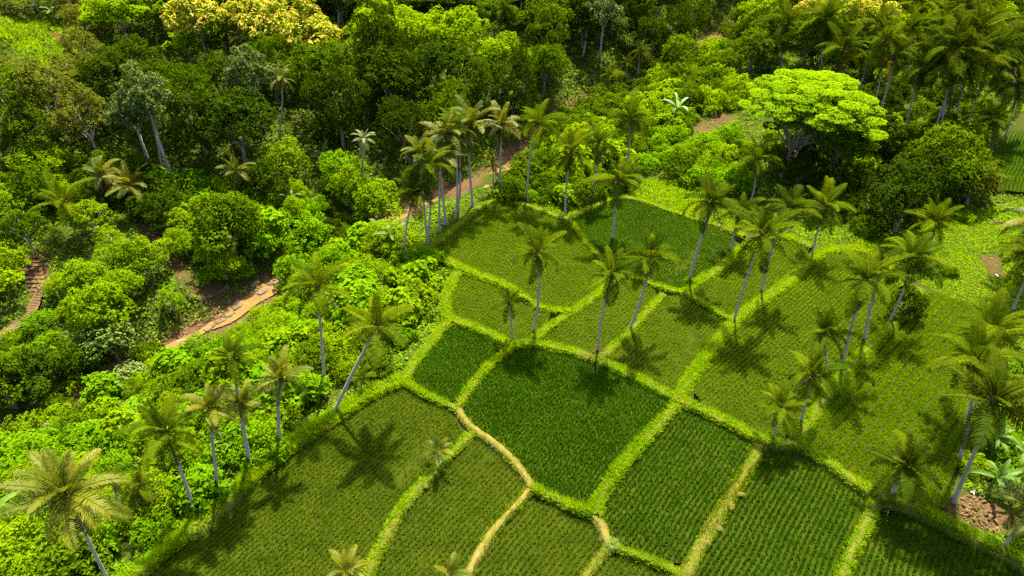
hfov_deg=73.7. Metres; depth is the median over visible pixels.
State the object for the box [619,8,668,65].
tree
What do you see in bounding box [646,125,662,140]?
bush
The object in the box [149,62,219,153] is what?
tree
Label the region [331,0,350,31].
coconut palm
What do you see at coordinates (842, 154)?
tree
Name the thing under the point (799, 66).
bush
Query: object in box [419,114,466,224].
coconut palm
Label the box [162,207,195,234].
tree
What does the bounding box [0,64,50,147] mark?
tree
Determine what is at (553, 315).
bund
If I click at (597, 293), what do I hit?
grass
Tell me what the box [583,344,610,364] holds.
dry fronds
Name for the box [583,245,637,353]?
coconut palm
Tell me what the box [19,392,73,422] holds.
bush
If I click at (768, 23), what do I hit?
tree
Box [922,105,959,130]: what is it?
tree
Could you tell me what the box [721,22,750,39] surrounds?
tree
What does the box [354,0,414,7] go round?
tree
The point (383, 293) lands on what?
shrub
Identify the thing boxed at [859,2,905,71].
coconut palm
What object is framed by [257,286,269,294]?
rock slab
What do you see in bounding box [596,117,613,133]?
bush
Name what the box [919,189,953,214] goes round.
tree
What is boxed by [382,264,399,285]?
shrub
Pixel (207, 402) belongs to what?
coconut palm
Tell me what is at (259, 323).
bush
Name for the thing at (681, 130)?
bush
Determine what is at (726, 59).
bush
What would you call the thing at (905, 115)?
tree
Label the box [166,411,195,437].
shrub
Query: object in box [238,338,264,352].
bush
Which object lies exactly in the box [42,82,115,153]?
tree
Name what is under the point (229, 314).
rock slab
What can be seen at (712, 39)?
bush
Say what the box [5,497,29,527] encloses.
bush
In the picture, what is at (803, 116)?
tree
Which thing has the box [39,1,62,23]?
banana plant
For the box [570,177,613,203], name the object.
bush
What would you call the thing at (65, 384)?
bush
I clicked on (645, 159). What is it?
bush
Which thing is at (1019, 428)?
shrub
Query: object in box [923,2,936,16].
tree
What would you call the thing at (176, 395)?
bush
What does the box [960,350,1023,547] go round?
ground cover
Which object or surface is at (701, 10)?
tree
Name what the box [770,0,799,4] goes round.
tree
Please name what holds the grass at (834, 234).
on the ground at (186, 264)
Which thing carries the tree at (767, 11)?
on the ground at (186, 264)
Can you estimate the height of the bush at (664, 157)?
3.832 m
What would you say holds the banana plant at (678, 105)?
on the ground at (186, 264)
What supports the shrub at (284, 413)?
on the ground at (186, 264)
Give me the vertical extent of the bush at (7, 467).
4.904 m
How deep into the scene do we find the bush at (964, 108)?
137.81 m
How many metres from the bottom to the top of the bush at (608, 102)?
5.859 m
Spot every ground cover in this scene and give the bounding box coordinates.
[0,0,742,181]
[0,147,495,421]
[1,182,505,575]
[494,0,1023,242]
[861,209,1023,348]
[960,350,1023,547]
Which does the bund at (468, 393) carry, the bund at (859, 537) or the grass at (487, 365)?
the grass at (487, 365)
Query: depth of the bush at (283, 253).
116.03 m
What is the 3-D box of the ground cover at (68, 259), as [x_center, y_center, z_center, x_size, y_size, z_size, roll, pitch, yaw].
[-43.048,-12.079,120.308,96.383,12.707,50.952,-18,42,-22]
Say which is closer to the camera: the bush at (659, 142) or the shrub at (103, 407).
the shrub at (103, 407)
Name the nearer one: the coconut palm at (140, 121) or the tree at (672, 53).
the coconut palm at (140, 121)
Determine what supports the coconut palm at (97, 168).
on the ground at (186, 264)
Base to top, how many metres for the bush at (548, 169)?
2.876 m
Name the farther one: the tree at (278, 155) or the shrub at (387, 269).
the tree at (278, 155)
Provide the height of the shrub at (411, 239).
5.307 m
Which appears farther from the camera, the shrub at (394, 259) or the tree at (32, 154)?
the tree at (32, 154)
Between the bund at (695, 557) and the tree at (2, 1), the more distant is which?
the tree at (2, 1)
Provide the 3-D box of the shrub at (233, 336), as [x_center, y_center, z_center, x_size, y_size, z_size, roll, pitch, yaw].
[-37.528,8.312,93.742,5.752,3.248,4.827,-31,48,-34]
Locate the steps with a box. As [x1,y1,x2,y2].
[23,255,45,291]
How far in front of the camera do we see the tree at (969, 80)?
144.79 m
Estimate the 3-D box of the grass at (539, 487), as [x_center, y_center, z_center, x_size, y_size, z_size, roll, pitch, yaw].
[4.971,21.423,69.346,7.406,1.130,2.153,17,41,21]
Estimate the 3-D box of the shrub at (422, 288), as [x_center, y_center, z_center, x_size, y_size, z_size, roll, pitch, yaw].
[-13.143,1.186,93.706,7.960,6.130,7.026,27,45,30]
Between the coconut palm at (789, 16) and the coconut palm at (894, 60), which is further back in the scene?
the coconut palm at (789, 16)
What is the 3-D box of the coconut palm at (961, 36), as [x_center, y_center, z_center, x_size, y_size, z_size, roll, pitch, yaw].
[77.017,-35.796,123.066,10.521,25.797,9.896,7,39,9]
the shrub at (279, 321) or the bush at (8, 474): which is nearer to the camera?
the bush at (8, 474)
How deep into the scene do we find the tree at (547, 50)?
153.50 m
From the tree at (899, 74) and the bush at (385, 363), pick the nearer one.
the bush at (385, 363)
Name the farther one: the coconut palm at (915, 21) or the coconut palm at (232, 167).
the coconut palm at (915, 21)
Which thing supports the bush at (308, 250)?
on the ground at (186, 264)
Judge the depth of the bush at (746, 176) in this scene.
120.97 m
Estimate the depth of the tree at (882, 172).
110.92 m
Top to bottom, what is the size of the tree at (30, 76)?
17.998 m
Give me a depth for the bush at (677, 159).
122.40 m
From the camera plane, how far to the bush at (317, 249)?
115.98 m
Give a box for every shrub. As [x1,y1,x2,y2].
[0,428,34,454]
[0,447,14,467]
[0,503,14,534]
[0,539,57,575]
[5,477,44,508]
[15,308,57,335]
[16,335,56,356]
[36,475,103,536]
[41,402,71,421]
[49,414,76,425]
[63,450,103,491]
[69,419,107,450]
[78,371,124,403]
[78,520,127,564]
[79,396,121,418]
[101,408,140,444]
[118,467,181,534]
[119,407,174,457]
[133,164,184,201]
[133,426,209,482]
[135,353,174,391]
[151,344,209,377]
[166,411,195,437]
[167,462,230,516]
[177,389,221,421]
[179,190,218,216]
[180,168,209,194]
[193,378,248,433]
[199,348,255,391]
[220,333,255,352]
[221,205,285,243]
[230,407,261,435]
[233,174,270,197]
[237,360,272,400]
[239,221,277,258]
[245,373,306,419]
[246,304,276,327]
[255,400,306,440]
[256,310,302,340]
[259,324,309,357]
[275,356,308,376]
[288,271,311,299]
[292,369,333,404]
[305,330,356,374]
[317,237,354,265]
[318,279,376,327]
[332,263,378,287]
[340,249,359,260]
[340,253,387,280]
[342,278,383,303]
[345,221,378,252]
[351,362,375,390]
[374,285,389,296]
[377,286,423,334]
[381,223,422,254]
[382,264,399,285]
[385,254,442,297]
[389,250,408,266]
[397,272,441,314]
[543,135,565,147]
[551,185,577,207]
[556,142,593,179]
[593,116,608,127]
[599,137,636,168]
[620,96,647,113]
[624,91,646,104]
[642,90,663,105]
[654,87,675,104]
[654,113,683,129]
[655,77,682,91]
[951,449,998,482]
[1011,416,1023,435]
[1014,432,1023,452]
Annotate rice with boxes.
[594,552,671,575]
[991,128,1023,191]
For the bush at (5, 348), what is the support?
on the ground at (186, 264)
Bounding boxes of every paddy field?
[151,387,463,575]
[376,439,523,575]
[412,327,502,402]
[437,203,608,309]
[451,276,549,341]
[465,349,670,506]
[475,496,601,575]
[543,281,655,354]
[574,200,734,287]
[596,553,668,575]
[602,410,750,563]
[605,295,725,390]
[694,240,807,313]
[694,252,896,437]
[696,450,865,575]
[805,293,971,511]
[850,509,1020,575]
[992,139,1023,195]
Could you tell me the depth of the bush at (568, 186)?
118.48 m
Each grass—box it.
[0,15,82,96]
[360,426,474,575]
[401,316,451,378]
[403,377,457,410]
[426,194,746,247]
[426,245,523,294]
[438,265,463,319]
[444,313,514,346]
[454,406,535,484]
[455,344,516,406]
[461,411,531,480]
[463,485,532,574]
[485,189,588,215]
[517,292,573,313]
[529,481,594,518]
[531,270,624,339]
[566,218,606,264]
[578,543,611,575]
[590,513,612,545]
[599,291,666,355]
[607,260,736,318]
[610,539,688,575]
[625,178,735,226]
[679,441,763,575]
[681,232,813,292]
[786,217,878,248]
[832,497,886,575]
[858,199,1023,347]
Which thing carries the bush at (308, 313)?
on the ground at (186, 264)
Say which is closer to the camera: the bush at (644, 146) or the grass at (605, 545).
the grass at (605, 545)
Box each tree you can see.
[0,0,11,5]
[0,56,45,98]
[0,57,83,144]
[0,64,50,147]
[0,98,65,150]
[0,161,55,224]
[0,183,24,237]
[0,206,53,254]
[0,238,35,278]
[0,267,25,291]
[0,342,75,402]
[0,350,32,408]
[4,140,86,183]
[23,167,70,200]
[38,271,71,296]
[40,70,98,125]
[41,0,82,10]
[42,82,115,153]
[43,50,81,100]
[43,337,95,378]
[44,179,80,204]
[54,280,139,341]
[55,4,104,36]
[56,27,104,58]
[58,257,117,300]
[65,197,118,234]
[67,45,144,127]
[67,168,99,188]
[68,181,118,214]
[69,54,115,106]
[77,0,153,42]
[78,318,139,367]
[79,0,147,28]
[81,147,133,188]
[90,268,147,307]
[91,223,125,248]
[91,240,128,272]
[98,33,165,81]
[103,90,152,161]
[109,147,155,183]
[109,233,171,281]
[114,59,176,176]
[121,57,193,126]
[125,175,193,214]
[129,0,169,33]
[131,192,188,233]
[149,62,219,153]
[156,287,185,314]
[157,226,194,256]
[160,0,221,29]
[160,0,229,63]
[161,28,201,64]
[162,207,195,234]
[182,208,210,230]
[184,190,265,259]
[185,84,280,168]
[189,49,262,95]
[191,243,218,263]
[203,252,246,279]
[216,0,253,50]
[222,43,279,137]
[238,0,299,67]
[238,157,290,201]
[241,32,299,105]
[258,135,312,176]
[268,0,324,21]
[272,13,340,77]
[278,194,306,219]
[280,40,358,98]
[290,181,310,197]
[299,55,373,146]
[315,0,343,25]
[316,148,367,186]
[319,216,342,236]
[322,163,370,209]
[339,7,401,84]
[341,177,404,220]
[346,0,417,101]
[354,0,407,17]
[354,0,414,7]
[354,44,428,122]
[367,94,436,164]
[372,4,435,53]
[393,6,434,51]
[407,39,478,113]
[408,0,455,18]
[414,76,474,154]
[417,5,494,86]
[444,0,481,25]
[459,53,509,128]
[470,31,531,102]
[472,0,521,43]
[487,42,542,126]
[514,0,573,42]
[518,42,569,97]
[525,3,569,77]
[559,0,605,46]
[568,2,608,33]
[583,0,624,57]
[602,0,627,33]
[619,0,658,44]
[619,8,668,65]
[652,0,679,18]
[654,1,695,51]
[658,32,702,68]
[676,0,715,40]
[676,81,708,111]
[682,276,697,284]
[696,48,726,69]
[713,39,742,55]
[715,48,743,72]
[716,21,733,37]
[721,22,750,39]
[722,26,785,71]
[722,34,738,40]
[723,9,747,28]
[726,1,752,20]
[735,17,766,47]
[737,0,778,22]
[738,68,888,176]
[745,7,769,32]
[748,5,795,42]
[750,2,797,43]
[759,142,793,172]
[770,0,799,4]
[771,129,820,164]
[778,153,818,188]
[780,11,835,65]
[792,0,826,17]
[796,42,832,61]
[798,97,839,146]
[802,113,881,170]
[823,45,862,66]
[826,137,856,163]
[831,7,867,41]
[832,73,858,89]
[837,0,901,35]
[850,36,870,56]
[856,54,882,82]
[856,107,913,153]
[861,154,927,211]
[866,161,941,232]
[871,13,923,41]
[873,60,913,87]
[874,85,904,114]
[880,77,912,100]
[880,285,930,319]
[889,146,956,200]
[897,111,918,128]
[898,0,915,10]
[905,116,991,180]
[909,58,936,75]
[916,35,943,56]
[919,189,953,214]
[920,14,939,45]
[921,151,995,197]
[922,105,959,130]
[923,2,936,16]
[936,0,961,14]
[941,119,993,163]
[947,67,991,91]
[947,160,1011,204]
[950,0,1007,13]
[951,150,1003,190]
[995,0,1021,24]
[995,45,1023,75]
[1001,0,1023,15]
[1008,11,1023,28]
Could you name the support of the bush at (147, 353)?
on the ground at (186, 264)
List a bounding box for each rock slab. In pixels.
[203,322,215,332]
[215,317,226,323]
[224,312,234,317]
[232,302,244,310]
[250,279,260,288]
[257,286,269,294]
[266,276,284,285]
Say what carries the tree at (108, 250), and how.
on the ground at (186, 264)
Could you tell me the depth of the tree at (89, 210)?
109.68 m
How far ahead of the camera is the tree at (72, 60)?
131.89 m
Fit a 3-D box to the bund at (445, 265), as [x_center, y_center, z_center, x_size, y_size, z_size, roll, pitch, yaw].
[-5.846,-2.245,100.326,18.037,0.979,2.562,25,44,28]
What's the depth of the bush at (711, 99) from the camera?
144.54 m
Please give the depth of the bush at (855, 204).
112.22 m
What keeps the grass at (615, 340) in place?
on the bund at (609, 351)
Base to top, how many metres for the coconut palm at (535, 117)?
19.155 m
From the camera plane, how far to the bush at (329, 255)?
110.39 m
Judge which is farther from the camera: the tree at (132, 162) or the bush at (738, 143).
the bush at (738, 143)
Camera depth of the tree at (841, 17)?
160.19 m
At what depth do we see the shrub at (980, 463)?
72.42 m
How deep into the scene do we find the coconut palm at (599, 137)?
109.41 m
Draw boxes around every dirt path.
[0,22,733,433]
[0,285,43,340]
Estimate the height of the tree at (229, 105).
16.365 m
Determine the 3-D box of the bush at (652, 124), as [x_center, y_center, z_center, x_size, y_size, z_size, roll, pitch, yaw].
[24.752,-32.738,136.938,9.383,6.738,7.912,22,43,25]
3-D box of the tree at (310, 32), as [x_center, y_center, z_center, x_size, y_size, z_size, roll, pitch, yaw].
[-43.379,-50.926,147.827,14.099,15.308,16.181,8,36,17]
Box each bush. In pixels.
[0,328,30,347]
[0,341,11,352]
[0,409,51,436]
[0,426,64,479]
[0,446,72,500]
[0,452,37,496]
[0,479,15,502]
[0,499,71,575]
[4,345,32,363]
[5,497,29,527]
[15,523,112,575]
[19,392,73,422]
[27,426,73,456]
[36,420,55,435]
[38,420,123,471]
[42,411,101,452]
[44,330,62,345]
[48,368,86,399]
[55,305,70,319]
[59,401,93,421]
[77,486,129,530]
[92,448,135,489]
[101,359,148,394]
[120,370,153,396]
[126,339,164,365]
[127,509,181,548]
[136,369,187,408]
[142,350,170,371]
[156,387,193,414]
[167,360,239,407]
[174,190,194,208]
[178,440,227,475]
[179,349,217,385]
[180,225,211,253]
[183,330,222,359]
[187,175,219,197]
[193,269,219,287]
[202,409,267,472]
[206,174,222,188]
[211,170,253,196]
[227,258,257,279]
[229,321,254,339]
[231,419,291,471]
[232,329,254,339]
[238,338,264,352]
[243,188,283,212]
[245,309,288,342]
[247,348,274,378]
[263,203,333,253]
[265,345,304,367]
[266,290,303,314]
[269,174,303,202]
[269,246,303,271]
[272,250,316,290]
[273,315,317,344]
[287,336,335,375]
[290,195,320,213]
[290,300,309,318]
[291,238,318,258]
[296,214,330,246]
[301,277,331,304]
[301,295,336,318]
[305,318,351,355]
[306,242,331,269]
[309,194,334,211]
[313,241,351,274]
[321,234,346,247]
[321,256,369,298]
[326,351,371,385]
[330,210,359,227]
[331,222,352,240]
[338,308,403,354]
[341,328,384,371]
[349,207,375,222]
[355,346,395,378]
[359,216,415,255]
[359,246,383,261]
[362,219,389,245]
[386,322,419,348]
[399,243,445,277]
[486,175,530,203]
[498,159,547,185]
[510,147,552,177]
[523,189,539,201]
[526,138,543,151]
[527,123,550,143]
[528,171,559,194]
[531,119,560,134]
[532,145,561,166]
[534,116,567,133]
[535,183,559,204]
[537,166,558,179]
[546,145,563,163]
[549,157,583,183]
[550,105,581,117]
[552,183,575,194]
[560,121,590,135]
[561,168,585,185]
[562,110,600,131]
[563,109,584,120]
[566,128,593,140]
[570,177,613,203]
[571,97,586,108]
[571,103,592,112]
[578,92,601,109]
[579,94,603,112]
[580,141,596,159]
[584,163,607,177]
[586,83,617,96]
[591,108,605,116]
[591,124,623,142]
[592,94,621,113]
[592,169,629,193]
[593,92,623,117]
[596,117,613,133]
[600,131,626,145]
[606,85,622,93]
[607,161,633,179]
[609,82,630,92]
[610,132,637,147]
[611,91,629,106]
[611,115,654,136]
[612,71,630,83]
[623,136,656,153]
[625,77,654,88]
[630,162,642,178]
[631,85,647,92]
[631,130,652,144]
[634,59,666,77]
[634,69,656,78]
[634,152,660,173]
[636,105,654,119]
[642,85,655,92]
[643,97,664,113]
[645,61,672,83]
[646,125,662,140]
[647,149,675,165]
[648,133,669,149]
[651,125,680,145]
[653,144,676,157]
[655,62,700,87]
[655,104,687,118]
[659,97,683,117]
[660,149,706,182]
[668,125,690,144]
[669,69,716,92]
[669,143,689,155]
[675,65,727,86]
[676,106,700,120]
[677,116,694,131]
[677,151,715,181]
[677,163,714,188]
[678,140,698,152]
[683,57,713,69]
[684,84,727,114]
[688,131,725,151]
[692,130,714,144]
[696,50,742,71]
[697,36,725,54]
[700,141,723,158]
[703,36,726,47]
[704,159,735,182]
[705,87,719,105]
[705,156,725,167]
[707,62,740,76]
[707,77,736,94]
[707,125,741,142]
[710,144,739,167]
[712,90,745,110]
[712,164,756,195]
[716,72,754,99]
[716,120,745,141]
[726,139,744,150]
[730,161,747,167]
[731,164,757,184]
[738,138,757,149]
[738,147,760,166]
[739,54,757,64]
[760,128,783,138]
[775,108,806,130]
[786,62,818,82]
[790,151,836,184]
[800,187,829,210]
[809,178,847,202]
[820,159,871,197]
[832,193,870,223]
[848,147,882,170]
[848,214,886,239]
[860,82,882,99]
[871,141,912,163]
[878,112,903,139]
[897,119,931,144]
[907,100,938,116]
[908,135,940,153]
[911,214,928,228]
[922,81,964,103]
[938,264,962,276]
[952,100,995,124]
[957,91,971,104]
[957,210,977,223]
[959,95,1009,121]
[975,427,1021,464]
[988,462,1011,484]
[991,306,1009,325]
[996,356,1023,379]
[999,233,1019,248]
[1003,455,1023,479]
[1004,530,1023,552]
[1008,274,1023,284]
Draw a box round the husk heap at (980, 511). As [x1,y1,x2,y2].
[957,495,1000,530]
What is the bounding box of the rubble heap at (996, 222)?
[990,219,999,223]
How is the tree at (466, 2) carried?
on the ground at (186, 264)
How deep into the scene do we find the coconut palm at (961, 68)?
119.58 m
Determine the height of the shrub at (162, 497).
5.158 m
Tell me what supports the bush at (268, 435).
on the ground at (186, 264)
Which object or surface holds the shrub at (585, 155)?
on the ground at (186, 264)
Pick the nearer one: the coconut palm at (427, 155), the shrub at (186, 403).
the shrub at (186, 403)
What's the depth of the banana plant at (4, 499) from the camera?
67.26 m
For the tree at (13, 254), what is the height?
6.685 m
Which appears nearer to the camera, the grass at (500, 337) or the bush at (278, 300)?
the grass at (500, 337)
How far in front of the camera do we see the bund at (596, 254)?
104.37 m
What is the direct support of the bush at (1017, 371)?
on the ground at (186, 264)
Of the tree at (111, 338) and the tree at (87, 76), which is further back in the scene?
the tree at (87, 76)
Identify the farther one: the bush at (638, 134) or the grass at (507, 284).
the bush at (638, 134)
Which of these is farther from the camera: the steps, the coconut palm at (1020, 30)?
the coconut palm at (1020, 30)
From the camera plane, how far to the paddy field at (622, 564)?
64.31 m
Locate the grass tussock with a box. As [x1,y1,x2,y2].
[602,536,619,551]
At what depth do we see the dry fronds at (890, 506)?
68.97 m
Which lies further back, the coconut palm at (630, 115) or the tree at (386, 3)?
the tree at (386, 3)
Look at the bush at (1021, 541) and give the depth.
65.80 m
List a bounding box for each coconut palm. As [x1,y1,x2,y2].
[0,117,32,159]
[0,447,132,575]
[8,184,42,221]
[28,170,94,235]
[81,156,123,210]
[93,465,133,514]
[103,161,160,214]
[112,393,203,507]
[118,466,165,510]
[127,104,167,170]
[178,383,240,494]
[207,328,260,461]
[214,8,235,42]
[215,154,255,197]
[216,378,269,465]
[250,344,313,443]
[268,64,296,139]
[282,251,352,385]
[290,6,313,84]
[323,544,369,575]
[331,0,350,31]
[333,288,414,410]
[350,129,374,178]
[387,170,433,256]
[400,130,443,245]
[402,139,456,247]
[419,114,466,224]
[420,433,454,466]
[422,136,466,232]
[431,107,477,219]
[432,551,473,575]
[435,119,484,211]
[443,94,502,206]
[478,101,524,198]
[480,155,504,190]
[490,0,519,39]
[492,287,529,339]
[512,98,567,201]
[512,222,567,331]
[549,127,594,215]
[573,14,601,56]
[576,122,619,204]
[583,154,645,238]
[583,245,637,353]
[598,88,651,161]
[600,63,624,85]
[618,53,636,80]
[619,226,682,327]
[627,41,651,77]
[682,171,742,282]
[718,192,765,250]
[719,203,801,319]
[731,133,786,198]
[748,29,780,68]
[754,0,806,66]
[756,380,812,440]
[760,183,824,290]
[790,341,848,422]
[794,307,853,364]
[796,0,850,70]
[801,175,856,251]
[814,21,870,72]
[822,0,874,72]
[826,245,906,363]
[846,22,890,90]
[852,241,904,339]
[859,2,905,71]
[860,16,909,106]
[860,428,945,510]
[865,31,925,107]
[878,230,950,320]
[885,6,944,73]
[892,32,952,133]
[895,0,943,44]
[904,197,963,249]
[907,0,964,65]
[907,22,1017,124]
[917,12,994,124]
[924,10,990,116]
[927,307,1023,461]
[930,0,983,20]
[930,0,1023,121]
[932,343,1023,503]
[938,287,1023,402]
[962,17,1023,120]
[962,98,1019,147]
[964,0,1013,36]
[980,61,1023,136]
[983,465,1023,546]
[985,234,1023,309]
[997,206,1023,254]
[999,10,1023,82]
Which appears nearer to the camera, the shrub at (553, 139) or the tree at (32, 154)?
the tree at (32, 154)
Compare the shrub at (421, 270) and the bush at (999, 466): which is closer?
the bush at (999, 466)
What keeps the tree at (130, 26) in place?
on the ground at (186, 264)
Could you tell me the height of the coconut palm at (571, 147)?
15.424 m
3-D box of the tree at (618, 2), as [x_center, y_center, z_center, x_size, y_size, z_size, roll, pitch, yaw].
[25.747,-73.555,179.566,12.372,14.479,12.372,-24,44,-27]
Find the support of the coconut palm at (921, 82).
on the ground at (186, 264)
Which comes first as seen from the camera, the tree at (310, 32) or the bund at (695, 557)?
the bund at (695, 557)
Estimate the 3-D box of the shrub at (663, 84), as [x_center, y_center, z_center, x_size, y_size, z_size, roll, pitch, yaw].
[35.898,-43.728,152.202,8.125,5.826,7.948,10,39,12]
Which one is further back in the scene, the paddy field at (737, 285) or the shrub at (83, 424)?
the paddy field at (737, 285)
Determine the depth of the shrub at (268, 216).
113.21 m
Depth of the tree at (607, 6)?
165.80 m
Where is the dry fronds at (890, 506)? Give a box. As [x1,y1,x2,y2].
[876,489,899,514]
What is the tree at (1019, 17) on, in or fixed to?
on the ground at (186, 264)
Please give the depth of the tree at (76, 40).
138.09 m
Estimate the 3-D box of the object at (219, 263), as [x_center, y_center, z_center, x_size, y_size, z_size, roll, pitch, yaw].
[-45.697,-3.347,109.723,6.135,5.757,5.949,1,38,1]
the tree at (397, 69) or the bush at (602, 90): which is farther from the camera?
the bush at (602, 90)
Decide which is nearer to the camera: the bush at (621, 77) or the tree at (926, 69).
the tree at (926, 69)
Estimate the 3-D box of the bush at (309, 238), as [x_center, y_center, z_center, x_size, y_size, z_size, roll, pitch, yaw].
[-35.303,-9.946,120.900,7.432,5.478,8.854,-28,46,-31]
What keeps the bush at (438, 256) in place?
on the ground at (186, 264)
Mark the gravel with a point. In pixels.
(240, 321)
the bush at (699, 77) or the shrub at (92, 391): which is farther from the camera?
the bush at (699, 77)
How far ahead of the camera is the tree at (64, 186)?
115.40 m
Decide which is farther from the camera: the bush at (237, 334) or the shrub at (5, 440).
the bush at (237, 334)
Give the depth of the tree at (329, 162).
124.38 m
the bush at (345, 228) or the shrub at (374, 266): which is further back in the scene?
the bush at (345, 228)
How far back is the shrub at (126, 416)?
76.23 m
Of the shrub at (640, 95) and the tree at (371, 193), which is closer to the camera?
the tree at (371, 193)
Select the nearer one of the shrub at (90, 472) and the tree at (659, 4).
the shrub at (90, 472)
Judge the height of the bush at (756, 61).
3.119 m
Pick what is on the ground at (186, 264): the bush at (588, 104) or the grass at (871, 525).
the bush at (588, 104)
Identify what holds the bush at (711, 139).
on the ground at (186, 264)
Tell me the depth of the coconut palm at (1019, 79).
128.86 m
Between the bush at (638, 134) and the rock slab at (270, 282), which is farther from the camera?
the bush at (638, 134)
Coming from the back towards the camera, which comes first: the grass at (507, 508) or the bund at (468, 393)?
the bund at (468, 393)
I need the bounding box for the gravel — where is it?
[75,140,529,400]
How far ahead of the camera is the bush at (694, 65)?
162.01 m
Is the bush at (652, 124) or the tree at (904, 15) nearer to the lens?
the bush at (652, 124)
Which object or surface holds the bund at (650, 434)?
on the ground at (186, 264)
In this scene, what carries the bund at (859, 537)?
on the ground at (186, 264)
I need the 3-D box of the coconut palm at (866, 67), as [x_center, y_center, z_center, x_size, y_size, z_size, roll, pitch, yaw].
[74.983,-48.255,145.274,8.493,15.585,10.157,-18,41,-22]
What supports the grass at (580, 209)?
on the bund at (736, 237)
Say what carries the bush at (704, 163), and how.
on the ground at (186, 264)
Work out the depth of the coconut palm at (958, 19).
120.24 m
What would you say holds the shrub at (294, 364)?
on the ground at (186, 264)
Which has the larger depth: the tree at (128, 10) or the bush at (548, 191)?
the tree at (128, 10)
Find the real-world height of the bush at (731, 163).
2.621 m
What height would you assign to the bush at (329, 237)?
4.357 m
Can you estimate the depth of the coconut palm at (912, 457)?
66.19 m
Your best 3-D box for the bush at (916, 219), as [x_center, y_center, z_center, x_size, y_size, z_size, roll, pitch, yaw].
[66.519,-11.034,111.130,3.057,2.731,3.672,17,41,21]
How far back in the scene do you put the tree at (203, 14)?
140.72 m
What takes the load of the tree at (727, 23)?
on the ground at (186, 264)
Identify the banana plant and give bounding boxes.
[0,491,19,505]
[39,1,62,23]
[66,321,91,339]
[214,426,242,453]
[278,189,300,198]
[307,113,330,137]
[313,140,334,165]
[371,220,404,244]
[662,92,688,113]
[970,415,1014,456]
[970,458,1022,492]
[993,473,1023,500]
[1004,437,1023,466]
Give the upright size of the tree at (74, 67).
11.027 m
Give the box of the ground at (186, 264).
[0,0,1023,575]
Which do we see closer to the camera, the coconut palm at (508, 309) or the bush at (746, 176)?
the coconut palm at (508, 309)
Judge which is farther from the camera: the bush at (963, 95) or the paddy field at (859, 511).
the bush at (963, 95)
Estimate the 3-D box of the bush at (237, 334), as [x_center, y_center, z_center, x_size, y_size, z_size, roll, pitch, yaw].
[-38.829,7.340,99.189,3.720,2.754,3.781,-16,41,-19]
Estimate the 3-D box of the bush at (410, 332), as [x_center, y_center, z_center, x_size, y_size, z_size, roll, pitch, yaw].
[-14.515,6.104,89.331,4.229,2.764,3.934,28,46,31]
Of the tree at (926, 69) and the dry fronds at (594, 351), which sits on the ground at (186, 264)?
the tree at (926, 69)
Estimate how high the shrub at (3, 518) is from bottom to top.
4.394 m
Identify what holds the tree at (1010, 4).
on the ground at (186, 264)
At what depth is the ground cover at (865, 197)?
122.17 m
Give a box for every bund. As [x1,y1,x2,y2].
[130,378,403,575]
[364,430,475,575]
[401,320,451,377]
[405,379,457,413]
[425,250,518,294]
[427,196,745,248]
[439,268,462,321]
[448,317,513,346]
[454,406,532,489]
[456,348,512,409]
[463,487,531,575]
[513,341,1023,574]
[518,293,563,317]
[532,487,592,519]
[534,275,624,340]
[568,220,606,267]
[580,546,612,575]
[589,513,611,545]
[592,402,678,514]
[599,293,664,358]
[606,267,734,320]
[613,544,680,575]
[677,246,903,398]
[680,443,763,575]
[686,236,812,292]
[789,286,922,440]
[836,498,879,575]
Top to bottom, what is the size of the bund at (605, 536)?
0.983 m
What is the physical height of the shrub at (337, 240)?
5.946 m
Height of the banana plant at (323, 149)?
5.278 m
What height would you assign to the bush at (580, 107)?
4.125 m
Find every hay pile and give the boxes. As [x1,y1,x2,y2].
[381,532,391,538]
[713,523,721,530]
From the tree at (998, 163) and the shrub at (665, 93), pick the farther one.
the shrub at (665, 93)

